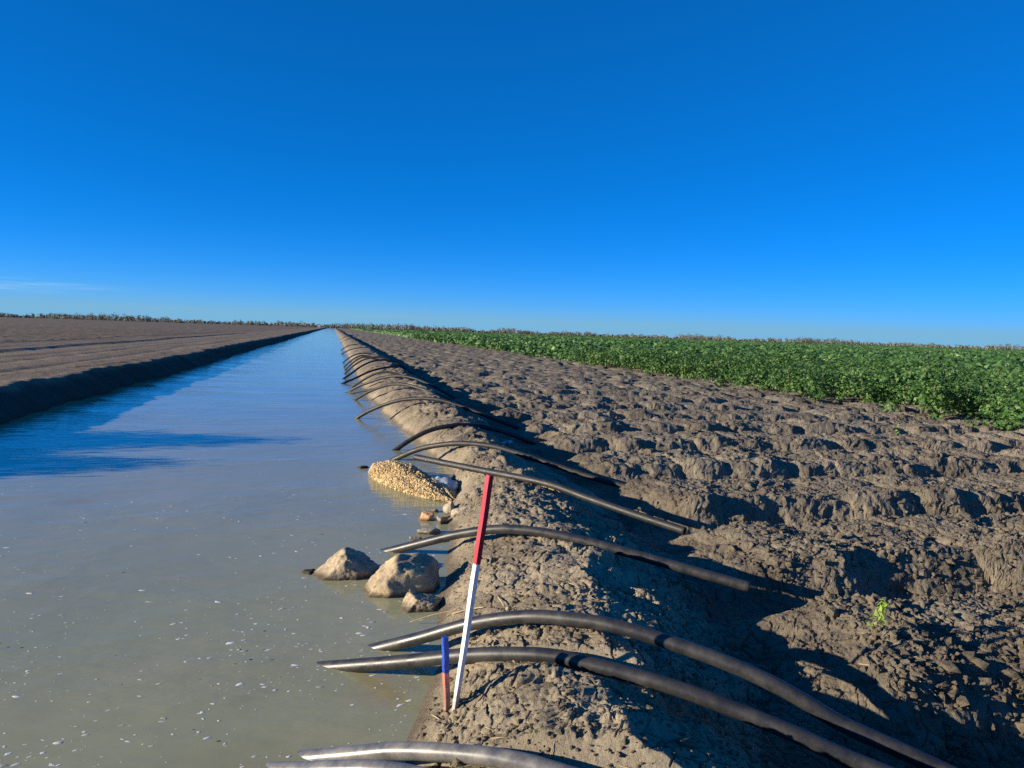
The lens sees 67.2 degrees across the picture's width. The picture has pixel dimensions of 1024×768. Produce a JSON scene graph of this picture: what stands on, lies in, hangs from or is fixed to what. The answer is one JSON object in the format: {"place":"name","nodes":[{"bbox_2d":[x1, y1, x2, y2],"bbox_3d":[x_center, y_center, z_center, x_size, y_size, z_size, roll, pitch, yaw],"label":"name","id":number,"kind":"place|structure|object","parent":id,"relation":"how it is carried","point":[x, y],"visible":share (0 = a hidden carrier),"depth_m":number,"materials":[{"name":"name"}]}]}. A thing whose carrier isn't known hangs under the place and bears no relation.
{"place":"outdoors","nodes":[
{"label":"outdoors","id":0,"kind":"place"},
{"bbox_2d":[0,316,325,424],"bbox_3d":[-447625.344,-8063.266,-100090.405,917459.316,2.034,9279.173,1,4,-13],"label":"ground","id":1,"kind":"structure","parent":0,"point":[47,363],"depth_m":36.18,"materials":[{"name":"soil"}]},
{"bbox_2d":[0,312,1023,349],"bbox_3d":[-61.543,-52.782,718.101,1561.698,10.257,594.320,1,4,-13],"label":"distant treeline","id":2,"kind":"object","parent":1,"relation":"on","point":[335,325],"visible":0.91,"depth_m":865.80,"materials":[{"name":"green plant"}]},
{"bbox_2d":[0,328,456,767],"bbox_3d":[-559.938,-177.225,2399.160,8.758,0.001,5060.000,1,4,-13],"label":"water","id":3,"kind":"structure","parent":0,"point":[232,427],"depth_m":6.26,"materials":[{"name":"liquid"}]},
{"bbox_2d":[0,458,442,767],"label":"foam flecks","id":4,"kind":"object","parent":3,"relation":"on","point":[60,742],"visible":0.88,"depth_m":4.47,"materials":[{"name":"liquid"}]},
{"bbox_2d":[301,569,314,574],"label":"boulder","id":5,"kind":"object","parent":3,"relation":"in","point":[308,571],"visible":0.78,"depth_m":6.22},
{"bbox_2d":[312,547,379,580],"bbox_3d":[-1.343,1.565,6.281,0.575,0.416,0.404,1,4,-13],"label":"boulder","id":6,"kind":"object","parent":3,"relation":"in","point":[346,563],"visible":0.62,"depth_m":6.17,"materials":[{"name":"stone"}]},
{"bbox_2d":[344,356,376,369],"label":"siphon pipe","id":7,"kind":"object","parent":3,"relation":"in","point":[348,366],"visible":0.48,"depth_m":35.75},
{"bbox_2d":[342,359,407,378],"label":"siphon pipe","id":8,"kind":"object","parent":3,"relation":"in","point":[355,370],"visible":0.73,"depth_m":31.22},
{"bbox_2d":[351,371,399,386],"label":"siphon pipe","id":9,"kind":"object","parent":3,"relation":"in","point":[371,375],"visible":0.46,"depth_m":25.56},
{"bbox_2d":[340,366,425,383],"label":"siphon pipe","id":10,"kind":"object","parent":3,"relation":"in","point":[360,375],"visible":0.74,"depth_m":28.19,"materials":[{"name":"plastic"}]},
{"bbox_2d":[362,552,439,597],"bbox_3d":[-0.889,1.569,5.920,0.718,0.461,0.502,1,4,-13],"label":"boulder","id":11,"kind":"object","parent":3,"relation":"in","point":[399,576],"visible":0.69,"depth_m":5.83,"materials":[{"name":"stone"}]},
{"bbox_2d":[348,375,454,398],"bbox_3d":[-3.492,0.103,23.377,4.084,0.784,0.079,4,4,26],"label":"siphon pipe","id":12,"kind":"object","parent":3,"relation":"in","point":[405,376],"visible":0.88,"depth_m":23.21,"materials":[{"name":"plastic"}]},
{"bbox_2d":[368,460,456,502],"bbox_3d":[-1.294,1.197,9.823,0.617,0.314,2.182,-1,5,-34],"label":"gravel heap","id":13,"kind":"object","parent":3,"relation":"on","point":[409,478],"visible":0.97,"depth_m":9.60,"materials":[{"name":"gravel"}]},
{"bbox_2d":[400,592,441,612],"bbox_3d":[-0.662,1.612,5.560,0.323,0.178,0.222,1,4,-13],"label":"boulder","id":14,"kind":"object","parent":3,"relation":"in","point":[414,602],"visible":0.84,"depth_m":5.50,"materials":[{"name":"stone"}]},
{"bbox_2d":[419,511,433,520],"bbox_3d":[-0.902,1.405,8.117,0.161,0.118,0.142,1,4,-13],"label":"stone","id":15,"kind":"object","parent":3,"relation":"on","point":[426,516],"visible":0.95,"depth_m":8.08,"materials":[{"name":"stone"}]},
{"bbox_2d":[417,528,440,534],"bbox_3d":[-0.818,1.464,7.583,0.239,0.076,0.161,1,4,-13],"label":"stone","id":16,"kind":"object","parent":3,"relation":"on","point":[431,531],"visible":0.89,"depth_m":7.54,"materials":[{"name":"stone"}]},
{"bbox_2d":[355,397,518,429],"bbox_3d":[-1.841,0.695,16.313,4.252,0.865,0.079,3,4,22],"label":"siphon pipe","id":17,"kind":"object","parent":3,"relation":"in","point":[482,414],"visible":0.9,"depth_m":16.14,"materials":[{"name":"plastic"}]},
{"bbox_2d":[437,516,447,523],"bbox_3d":[-0.721,1.430,8.003,0.118,0.111,0.124,1,4,-13],"label":"stone","id":18,"kind":"object","parent":3,"relation":"in","point":[442,520],"visible":0.81,"depth_m":7.97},
{"bbox_2d":[434,476,457,490],"bbox_3d":[-0.864,1.279,9.648,0.363,0.180,0.320,15,16,17],"label":"plastic bag","id":19,"kind":"object","parent":3,"relation":"on","point":[449,483],"visible":0.56,"depth_m":9.60,"materials":[{"name":"plastic"}]},
{"bbox_2d":[443,501,454,513],"bbox_3d":[-0.691,1.362,8.387,0.143,0.171,0.167,3,4,18],"label":"stone","id":20,"kind":"object","parent":3,"relation":"in","point":[448,507],"visible":0.73,"depth_m":8.33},
{"bbox_2d":[392,423,536,450],"bbox_3d":[-0.897,1.028,13.065,2.988,0.745,0.079,1,4,-20],"label":"siphon pipe","id":21,"kind":"object","parent":3,"relation":"in","point":[453,425],"visible":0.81,"depth_m":13.02,"materials":[{"name":"plastic"}]},
{"bbox_2d":[368,609,957,767],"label":"siphon pipe","id":22,"kind":"object","parent":3,"relation":"in","point":[853,729],"visible":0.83,"depth_m":4.00,"materials":[{"name":"plastic"}]},
{"bbox_2d":[0,0,1023,348],"label":"sky","id":23,"kind":"structure","parent":0,"point":[846,170],"materials":[{"name":"blue"}]},
{"bbox_2d":[334,328,846,767],"bbox_3d":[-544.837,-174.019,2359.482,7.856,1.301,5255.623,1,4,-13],"label":"channel bank","id":24,"kind":"structure","parent":0,"point":[531,572],"depth_m":4.80,"materials":[{"name":"soil"}]},
{"bbox_2d":[266,759,427,767],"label":"siphon pipe","id":25,"kind":"object","parent":24,"relation":"on","point":[357,763],"visible":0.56,"depth_m":3.28,"materials":[{"name":"plastic"}]},
{"bbox_2d":[343,356,411,373],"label":"siphon pipe","id":26,"kind":"object","parent":24,"relation":"on","point":[352,366],"visible":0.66,"depth_m":32.88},
{"bbox_2d":[345,388,470,406],"bbox_3d":[-3.053,0.306,21.498,0.079,0.488,5.987,-2,5,-45],"label":"siphon pipe","id":27,"kind":"object","parent":24,"relation":"on","point":[359,391],"visible":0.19,"depth_m":22.91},
{"bbox_2d":[353,383,472,408],"bbox_3d":[-2.544,0.380,19.545,5.464,0.770,0.079,5,5,43],"label":"siphon pipe","id":28,"kind":"object","parent":24,"relation":"on","point":[387,385],"visible":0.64,"depth_m":19.82,"materials":[{"name":"plastic"}]},
{"bbox_2d":[297,741,577,767],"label":"siphon pipe","id":29,"kind":"object","parent":24,"relation":"on","point":[479,755],"visible":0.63,"depth_m":3.28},
{"bbox_2d":[441,636,449,712],"bbox_3d":[-0.327,1.460,3.805,0.048,0.434,0.034,-1,5,-33],"label":"marker peg","id":30,"kind":"object","parent":24,"relation":"on","point":[445,671],"visible":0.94,"depth_m":3.79,"materials":[{"name":"blue paint"}]},
{"bbox_2d":[451,506,467,517],"bbox_3d":[-0.528,1.377,8.072,0.224,0.178,0.185,2,4,1],"label":"stone","id":31,"kind":"object","parent":24,"relation":"on","point":[455,512],"visible":0.54,"depth_m":8.01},
{"bbox_2d":[451,474,493,711],"bbox_3d":[-0.197,1.059,3.758,0.176,1.249,0.041,2,4,-5],"label":"marker pole","id":32,"kind":"object","parent":24,"relation":"on","point":[483,519],"visible":0.94,"depth_m":3.74,"materials":[{"name":"white paint"}]},
{"bbox_2d":[390,441,625,487],"bbox_3d":[-0.338,1.168,11.062,4.185,0.652,0.079,4,4,26],"label":"siphon pipe","id":33,"kind":"object","parent":24,"relation":"on","point":[609,482],"visible":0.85,"depth_m":10.82,"materials":[{"name":"plastic"}]},
{"bbox_2d":[413,454,686,534],"bbox_3d":[0.219,1.191,8.746,3.857,0.308,0.079,5,5,40],"label":"siphon pipe","id":34,"kind":"object","parent":24,"relation":"on","point":[665,524],"visible":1,"depth_m":8.43,"materials":[{"name":"plastic"}]},
{"bbox_2d":[380,524,749,591],"bbox_3d":[0.121,1.485,6.452,3.585,0.604,0.079,3,4,22],"label":"siphon pipe","id":35,"kind":"object","parent":24,"relation":"on","point":[691,570],"visible":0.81,"depth_m":6.23,"materials":[{"name":"plastic"}]},
{"bbox_2d":[317,646,893,767],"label":"siphon pipe","id":36,"kind":"object","parent":24,"relation":"on","point":[809,740],"visible":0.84,"depth_m":3.83,"materials":[{"name":"plastic"}]},
{"bbox_2d":[432,464,938,767],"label":"straw litter","id":37,"kind":"object","parent":24,"relation":"on","point":[669,715],"visible":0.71,"depth_m":4.12,"materials":[{"name":"plant"}]},
{"bbox_2d":[337,327,1023,767],"bbox_3d":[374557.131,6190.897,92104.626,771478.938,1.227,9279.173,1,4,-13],"label":"ploughed field","id":38,"kind":"structure","parent":0,"point":[547,401],"depth_m":9.15,"materials":[{"name":"soil"}]},
{"bbox_2d":[570,348,589,359],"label":"cotton bush","id":39,"kind":"object","parent":38,"relation":"on","point":[576,353],"visible":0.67,"depth_m":46.62,"materials":[{"name":"green plant"}]},
{"bbox_2d":[585,349,607,365],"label":"cotton bush","id":40,"kind":"object","parent":38,"relation":"on","point":[592,358],"visible":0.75,"depth_m":44.60,"materials":[{"name":"green plant"}]},
{"bbox_2d":[595,351,617,366],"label":"cotton bush","id":41,"kind":"object","parent":38,"relation":"on","point":[602,357],"visible":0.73,"depth_m":42.65,"materials":[{"name":"green plant"}]},
{"bbox_2d":[605,346,626,365],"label":"cotton bush","id":42,"kind":"object","parent":38,"relation":"on","point":[615,354],"visible":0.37,"depth_m":42.77,"materials":[{"name":"green plant"}]},
{"bbox_2d":[605,345,630,365],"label":"cotton bush","id":43,"kind":"object","parent":38,"relation":"on","point":[614,356],"visible":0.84,"depth_m":41.47,"materials":[{"name":"green plant"}]},
{"bbox_2d":[620,351,648,368],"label":"cotton bush","id":44,"kind":"object","parent":38,"relation":"on","point":[626,357],"visible":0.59,"depth_m":39.41,"materials":[{"name":"green plant"}]},
{"bbox_2d":[630,348,653,371],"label":"cotton bush","id":45,"kind":"object","parent":38,"relation":"on","point":[638,353],"visible":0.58,"depth_m":38.51,"materials":[{"name":"green plant"}]},
{"bbox_2d":[631,349,660,370],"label":"cotton bush","id":46,"kind":"object","parent":38,"relation":"on","point":[635,366],"visible":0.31,"depth_m":38.48,"materials":[{"name":"green plant"}]},
{"bbox_2d":[636,352,672,374],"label":"cotton bush","id":47,"kind":"object","parent":38,"relation":"on","point":[648,361],"visible":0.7,"depth_m":36.01,"materials":[{"name":"green plant"}]},
{"bbox_2d":[654,355,679,374],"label":"cotton bush","id":48,"kind":"object","parent":38,"relation":"on","point":[662,372],"visible":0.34,"depth_m":36.34,"materials":[{"name":"green plant"}]},
{"bbox_2d":[648,354,685,374],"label":"cotton bush","id":49,"kind":"object","parent":38,"relation":"on","point":[658,363],"visible":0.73,"depth_m":35.31,"materials":[{"name":"green plant"}]},
{"bbox_2d":[663,356,695,376],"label":"cotton bush","id":50,"kind":"object","parent":38,"relation":"on","point":[674,371],"visible":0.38,"depth_m":35.15,"materials":[{"name":"green plant"}]},
{"bbox_2d":[662,355,703,372],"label":"cotton bush","id":51,"kind":"object","parent":38,"relation":"on","point":[671,367],"visible":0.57,"depth_m":34.51,"materials":[{"name":"green plant"}]},
{"bbox_2d":[350,328,1023,417],"bbox_3d":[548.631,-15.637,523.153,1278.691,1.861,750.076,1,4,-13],"label":"cotton crop","id":52,"kind":"object","parent":38,"relation":"on","point":[545,346],"visible":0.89,"depth_m":77.93,"materials":[{"name":"green plant"}]},
{"bbox_2d":[671,357,706,379],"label":"cotton bush","id":53,"kind":"object","parent":38,"relation":"on","point":[685,375],"visible":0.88,"depth_m":33.10,"materials":[{"name":"green plant"}]},
{"bbox_2d":[687,364,715,378],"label":"cotton bush","id":54,"kind":"object","parent":38,"relation":"on","point":[693,369],"visible":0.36,"depth_m":33.26,"materials":[{"name":"green plant"}]},
{"bbox_2d":[392,390,1023,767],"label":"soil clods","id":55,"kind":"object","parent":38,"relation":"on","point":[956,742],"visible":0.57,"depth_m":4.42,"materials":[{"name":"soil"}]},
{"bbox_2d":[696,362,719,382],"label":"cotton bush","id":56,"kind":"object","parent":38,"relation":"on","point":[707,377],"visible":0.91,"depth_m":31.94,"materials":[{"name":"green plant"}]},
{"bbox_2d":[707,356,722,378],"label":"cotton bush","id":57,"kind":"object","parent":38,"relation":"on","point":[713,360],"visible":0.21,"depth_m":33.62,"materials":[{"name":"green plant"}]},
{"bbox_2d":[698,356,733,379],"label":"cotton bush","id":58,"kind":"object","parent":38,"relation":"on","point":[709,364],"visible":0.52,"depth_m":32.41,"materials":[{"name":"green plant"}]},
{"bbox_2d":[712,367,742,386],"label":"cotton bush","id":59,"kind":"object","parent":38,"relation":"on","point":[720,371],"visible":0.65,"depth_m":29.70,"materials":[{"name":"green plant"}]},
{"bbox_2d":[726,356,763,380],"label":"cotton bush","id":60,"kind":"object","parent":38,"relation":"on","point":[751,361],"visible":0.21,"depth_m":33.46,"materials":[{"name":"green plant"}]},
{"bbox_2d":[729,361,761,385],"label":"cotton bush","id":61,"kind":"object","parent":38,"relation":"on","point":[738,368],"visible":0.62,"depth_m":28.97,"materials":[{"name":"green plant"}]},
{"bbox_2d":[733,360,767,382],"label":"cotton bush","id":62,"kind":"object","parent":38,"relation":"on","point":[761,362],"visible":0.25,"depth_m":30.18,"materials":[{"name":"green plant"}]},
{"bbox_2d":[732,365,774,386],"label":"cotton bush","id":63,"kind":"object","parent":38,"relation":"on","point":[751,380],"visible":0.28,"depth_m":29.23,"materials":[{"name":"green plant"}]},
{"bbox_2d":[737,368,771,389],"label":"cotton bush","id":64,"kind":"object","parent":38,"relation":"on","point":[743,378],"visible":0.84,"depth_m":27.84,"materials":[{"name":"green plant"}]},
{"bbox_2d":[748,357,775,381],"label":"cotton bush","id":65,"kind":"object","parent":38,"relation":"on","point":[759,361],"visible":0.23,"depth_m":30.37,"materials":[{"name":"green plant"}]},
{"bbox_2d":[752,363,784,386],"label":"cotton bush","id":66,"kind":"object","parent":38,"relation":"on","point":[764,375],"visible":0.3,"depth_m":29.27,"materials":[{"name":"green plant"}]},
{"bbox_2d":[758,364,786,388],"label":"cotton bush","id":67,"kind":"object","parent":38,"relation":"on","point":[766,380],"visible":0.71,"depth_m":26.91,"materials":[{"name":"green plant"}]},
{"bbox_2d":[767,368,800,392],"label":"cotton bush","id":68,"kind":"object","parent":38,"relation":"on","point":[775,384],"visible":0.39,"depth_m":26.68,"materials":[{"name":"green plant"}]},
{"bbox_2d":[768,353,803,366],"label":"cotton bush","id":69,"kind":"object","parent":38,"relation":"on","point":[782,360],"visible":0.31,"depth_m":32.85,"materials":[{"name":"green plant"}]},
{"bbox_2d":[770,363,815,394],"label":"cotton bush","id":70,"kind":"object","parent":38,"relation":"on","point":[790,383],"visible":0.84,"depth_m":25.73,"materials":[{"name":"green plant"}]},
{"bbox_2d":[784,365,818,396],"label":"cotton bush","id":71,"kind":"object","parent":38,"relation":"on","point":[799,381],"visible":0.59,"depth_m":25.74,"materials":[{"name":"green plant"}]},
{"bbox_2d":[790,351,815,363],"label":"cotton bush","id":72,"kind":"object","parent":38,"relation":"on","point":[798,357],"visible":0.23,"depth_m":36.85,"materials":[{"name":"green plant"}]},
{"bbox_2d":[797,368,830,395],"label":"cotton bush","id":73,"kind":"object","parent":38,"relation":"on","point":[820,373],"visible":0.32,"depth_m":26.12,"materials":[{"name":"green plant"}]},
{"bbox_2d":[793,369,838,400],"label":"cotton bush","id":74,"kind":"object","parent":38,"relation":"on","point":[817,387],"visible":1,"depth_m":23.57,"materials":[{"name":"green plant"}]},
{"bbox_2d":[825,368,860,399],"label":"cotton bush","id":75,"kind":"object","parent":38,"relation":"on","point":[833,387],"visible":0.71,"depth_m":23.87,"materials":[{"name":"green plant"}]},
{"bbox_2d":[821,367,868,396],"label":"cotton bush","id":76,"kind":"object","parent":38,"relation":"on","point":[828,395],"visible":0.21,"depth_m":25.12,"materials":[{"name":"green plant"}]},
{"bbox_2d":[833,364,862,383],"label":"cotton bush","id":77,"kind":"object","parent":38,"relation":"on","point":[848,369],"visible":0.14,"depth_m":26.19,"materials":[{"name":"green plant"}]},
{"bbox_2d":[831,366,874,400],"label":"cotton bush","id":78,"kind":"object","parent":38,"relation":"on","point":[862,375],"visible":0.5,"depth_m":23.82,"materials":[{"name":"green plant"}]},
{"bbox_2d":[833,376,881,402],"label":"cotton bush","id":79,"kind":"object","parent":38,"relation":"on","point":[862,386],"visible":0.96,"depth_m":22.70,"materials":[{"name":"green plant"}]},
{"bbox_2d":[866,599,889,636],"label":"seedling","id":80,"kind":"object","parent":38,"relation":"on","point":[881,613],"visible":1,"depth_m":4.58,"materials":[{"name":"green"}]},
{"bbox_2d":[859,381,902,402],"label":"cotton bush","id":81,"kind":"object","parent":38,"relation":"on","point":[881,390],"visible":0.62,"depth_m":22.75,"materials":[{"name":"green plant"}]},
{"bbox_2d":[860,366,908,401],"bbox_3d":[11.599,0.093,23.998,1.502,1.316,1.415,4,4,23],"label":"cotton bush","id":82,"kind":"object","parent":38,"relation":"on","point":[876,376],"visible":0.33,"depth_m":23.94,"materials":[{"name":"green plant"}]},
{"bbox_2d":[867,356,905,371],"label":"cotton bush","id":83,"kind":"object","parent":38,"relation":"on","point":[883,361],"visible":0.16,"depth_m":27.92,"materials":[{"name":"green plant"}]},
{"bbox_2d":[873,373,926,404],"bbox_3d":[11.527,0.241,23.094,1.284,1.102,1.405,1,4,-12],"label":"cotton bush","id":84,"kind":"object","parent":38,"relation":"on","point":[899,399],"visible":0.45,"depth_m":23.10,"materials":[{"name":"green plant"}]},
{"bbox_2d":[879,365,924,398],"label":"cotton bush","id":85,"kind":"object","parent":38,"relation":"on","point":[908,367],"visible":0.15,"depth_m":24.41,"materials":[{"name":"green plant"}]},
{"bbox_2d":[875,381,931,411],"bbox_3d":[10.598,0.364,20.410,1.365,0.916,1.359,0,4,-29],"label":"cotton bush","id":86,"kind":"object","parent":38,"relation":"on","point":[893,404],"visible":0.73,"depth_m":20.48,"materials":[{"name":"green plant"}]},
{"bbox_2d":[872,365,934,402],"bbox_3d":[11.768,0.072,22.942,1.866,1.228,1.586,-1,5,-36],"label":"cotton bush","id":87,"kind":"object","parent":38,"relation":"on","point":[904,375],"visible":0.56,"depth_m":22.93,"materials":[{"name":"green plant"}]},
{"bbox_2d":[907,380,943,410],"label":"cotton bush","id":88,"kind":"object","parent":38,"relation":"on","point":[921,382],"visible":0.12,"depth_m":20.49,"materials":[{"name":"green plant"}]},
{"bbox_2d":[906,365,947,386],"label":"cotton bush","id":89,"kind":"object","parent":38,"relation":"on","point":[926,374],"visible":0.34,"depth_m":22.85,"materials":[{"name":"green plant"}]},
{"bbox_2d":[910,360,944,374],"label":"cotton bush","id":90,"kind":"object","parent":38,"relation":"on","point":[934,362],"visible":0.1,"depth_m":26.89,"materials":[{"name":"green plant"}]},
{"bbox_2d":[911,377,976,419],"bbox_3d":[10.932,0.392,19.485,1.733,1.166,0.871,1,4,-16],"label":"cotton bush","id":91,"kind":"object","parent":38,"relation":"on","point":[937,389],"visible":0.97,"depth_m":19.33,"materials":[{"name":"green plant"}]},
{"bbox_2d":[930,365,960,379],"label":"cotton bush","id":92,"kind":"object","parent":38,"relation":"on","point":[942,373],"visible":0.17,"depth_m":24.52,"materials":[{"name":"green plant"}]},
{"bbox_2d":[923,371,985,406],"bbox_3d":[13.349,0.195,23.645,1.769,1.225,1.777,1,4,-14],"label":"cotton bush","id":93,"kind":"object","parent":38,"relation":"on","point":[961,377],"visible":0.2,"depth_m":23.20,"materials":[{"name":"green plant"}]},
{"bbox_2d":[943,360,967,375],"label":"cotton bush","id":94,"kind":"object","parent":38,"relation":"on","point":[950,361],"visible":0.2,"depth_m":28.34,"materials":[{"name":"green plant"}]},
{"bbox_2d":[932,379,985,415],"bbox_3d":[11.524,0.371,19.784,1.239,1.046,1.363,5,5,36],"label":"cotton bush","id":95,"kind":"object","parent":38,"relation":"on","point":[954,400],"visible":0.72,"depth_m":19.61,"materials":[{"name":"green plant"}]},
{"bbox_2d":[940,381,988,414],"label":"cotton bush","id":96,"kind":"object","parent":38,"relation":"on","point":[961,398],"visible":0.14,"depth_m":20.62,"materials":[{"name":"green plant"}]},
{"bbox_2d":[958,383,990,417],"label":"cotton bush","id":97,"kind":"object","parent":38,"relation":"on","point":[964,398],"visible":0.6,"depth_m":19.77,"materials":[{"name":"green plant"}]},
{"bbox_2d":[957,372,994,401],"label":"cotton bush","id":98,"kind":"object","parent":38,"relation":"on","point":[973,377],"visible":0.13,"depth_m":23.50,"materials":[{"name":"green plant"}]},
{"bbox_2d":[961,379,1016,413],"bbox_3d":[12.574,0.411,20.095,1.386,1.022,1.266,2,4,6],"label":"cotton bush","id":99,"kind":"object","parent":38,"relation":"on","point":[985,385],"visible":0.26,"depth_m":20.10,"materials":[{"name":"green plant"}]},
{"bbox_2d":[967,379,1015,409],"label":"cotton bush","id":100,"kind":"object","parent":38,"relation":"on","point":[995,381],"visible":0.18,"depth_m":21.06,"materials":[{"name":"green plant"}]},
{"bbox_2d":[976,385,1010,421],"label":"cotton bush","id":101,"kind":"object","parent":38,"relation":"on","point":[987,408],"visible":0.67,"depth_m":18.71,"materials":[{"name":"green plant"}]},
{"bbox_2d":[964,394,1023,430],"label":"cotton bush","id":102,"kind":"object","parent":38,"relation":"on","point":[1007,411],"visible":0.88,"depth_m":17.11,"materials":[{"name":"green plant"}]},
{"bbox_2d":[976,365,1015,380],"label":"cotton bush","id":103,"kind":"object","parent":38,"relation":"on","point":[1003,374],"visible":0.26,"depth_m":25.06,"materials":[{"name":"green plant"}]},
{"bbox_2d":[974,384,1023,416],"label":"cotton bush","id":104,"kind":"object","parent":38,"relation":"on","point":[1007,396],"visible":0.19,"depth_m":19.82,"materials":[{"name":"green plant"}]},
{"bbox_2d":[992,387,1023,422],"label":"cotton bush","id":105,"kind":"object","parent":38,"relation":"on","point":[1000,401],"visible":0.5,"depth_m":17.91,"materials":[{"name":"green plant"}]},
{"bbox_2d":[1000,374,1023,413],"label":"cotton bush","id":106,"kind":"object","parent":38,"relation":"on","point":[1018,381],"visible":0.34,"depth_m":20.23,"materials":[{"name":"green plant"}]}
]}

